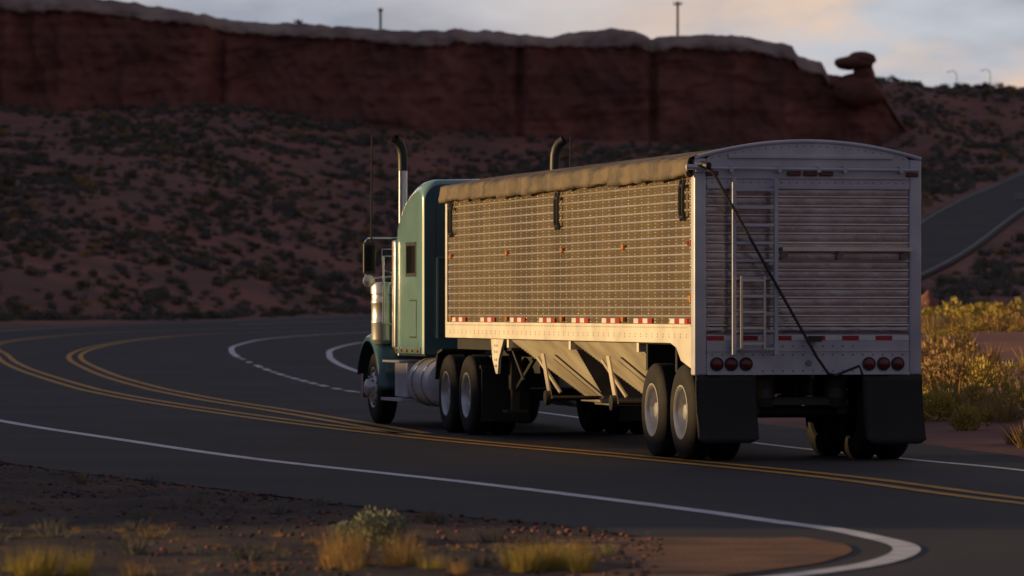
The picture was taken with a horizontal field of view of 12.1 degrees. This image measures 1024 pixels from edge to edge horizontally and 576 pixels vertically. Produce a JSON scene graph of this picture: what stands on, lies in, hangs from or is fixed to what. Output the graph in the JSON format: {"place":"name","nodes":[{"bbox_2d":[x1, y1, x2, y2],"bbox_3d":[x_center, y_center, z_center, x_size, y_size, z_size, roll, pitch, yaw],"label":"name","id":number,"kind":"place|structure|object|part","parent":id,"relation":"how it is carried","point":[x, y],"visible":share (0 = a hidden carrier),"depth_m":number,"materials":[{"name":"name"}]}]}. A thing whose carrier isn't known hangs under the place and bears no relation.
{"place":"outdoors","nodes":[
{"label":"outdoors","id":0,"kind":"place"},
{"bbox_2d":[0,466,621,575],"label":"desert grass","id":1,"kind":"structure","parent":0,"point":[347,557],"depth_m":30.71,"materials":[{"name":"plant"}]},
{"bbox_2d":[0,315,1023,575],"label":"road","id":2,"kind":"structure","parent":0,"point":[278,407],"depth_m":53.14,"materials":[{"name":"grey asphalt"}]},
{"bbox_2d":[357,135,643,434],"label":"semi truck","id":3,"kind":"object","parent":2,"relation":"on","point":[410,351],"visible":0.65,"depth_m":66.41,"materials":[{"name":"teal paint"}]},
{"label":"sleeper window","id":4,"kind":"part","parent":3,"relation":"part of","materials":[{"name":"black glass"}]},
{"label":"sleeper window frame","id":5,"kind":"part","parent":3,"relation":"part of","materials":[{"name":"black metal"}]},
{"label":"locker door","id":6,"kind":"part","parent":3,"relation":"part of","materials":[{"name":"teal paint"}]},
{"bbox_2d":[438,139,925,459],"bbox_3d":[1.769,0.161,58.412,2.712,3.481,13.105,0,0,-13],"label":"grain trailer","id":7,"kind":"object","parent":2,"relation":"on","point":[715,304],"visible":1,"depth_m":52.52,"materials":[{"name":"silver metal"}]},
{"bbox_3d":[1.604,1.398,59.843,1.284,0.100,1.080,0,0,-13],"label":"hopper door","id":8,"kind":"part","parent":7,"relation":"part of","materials":[{"name":"metal"}]},
{"bbox_2d":[0,79,1023,456],"bbox_3d":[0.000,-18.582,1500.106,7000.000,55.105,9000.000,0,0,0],"label":"ground","id":9,"kind":"structure","parent":0,"point":[260,295],"depth_m":489.63,"materials":[{"name":"brown soil"}]},
{"bbox_2d":[0,460,649,575],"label":"gravel shoulder","id":10,"kind":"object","parent":9,"relation":"on","point":[203,532],"visible":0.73,"depth_m":35.15},
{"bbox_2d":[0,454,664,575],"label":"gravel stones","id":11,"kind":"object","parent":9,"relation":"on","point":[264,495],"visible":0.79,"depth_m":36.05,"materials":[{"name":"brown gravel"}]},
{"bbox_2d":[0,0,907,148],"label":"sandstone cliff","id":12,"kind":"structure","parent":9,"relation":"on","point":[707,90],"depth_m":618.34,"materials":[{"name":"red stone"}]},
{"bbox_2d":[378,8,382,29],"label":"utility pole","id":13,"kind":"object","parent":12,"relation":"on","point":[380,10],"visible":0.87,"depth_m":650.03,"materials":[{"name":"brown wood"}]},
{"bbox_2d":[673,1,681,35],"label":"utility pole","id":14,"kind":"object","parent":12,"relation":"on","point":[677,4],"visible":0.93,"depth_m":650.06,"materials":[{"name":"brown wood"}]},
{"bbox_2d":[833,51,886,108],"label":"balanced rock","id":15,"kind":"object","parent":12,"relation":"on","point":[858,87],"visible":1,"depth_m":616.82,"materials":[{"name":"red stone"}]},
{"bbox_2d":[0,74,1023,320],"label":"sagebrush","id":16,"kind":"object","parent":9,"relation":"on","point":[1002,272],"visible":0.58,"depth_m":504.94,"materials":[{"name":"plant"}]},
{"bbox_2d":[556,537,851,575],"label":"dirt pullout","id":17,"kind":"structure","parent":9,"relation":"on","point":[703,556],"depth_m":32.16,"materials":[{"name":"brown soil"}]},
{"bbox_2d":[921,290,938,315],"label":"boulder","id":18,"kind":"object","parent":9,"relation":"on","point":[928,298],"visible":0.21,"depth_m":204.72,"materials":[{"name":"brown stone"}]},
{"bbox_2d":[920,296,1023,447],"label":"rabbitbrush","id":19,"kind":"object","parent":9,"relation":"on","point":[966,366],"visible":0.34,"depth_m":82.57,"materials":[{"name":"green leaves"},{"name":"yellow flowers"},{"name":"woody stems"}]},
{"bbox_2d":[117,0,1023,87],"label":"sky","id":20,"kind":"structure","parent":0,"point":[918,40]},
{"bbox_2d":[921,172,1023,277],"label":"road","id":21,"kind":"structure","parent":0,"point":[955,230],"depth_m":439.84,"materials":[{"name":"grey asphalt"}]}
]}

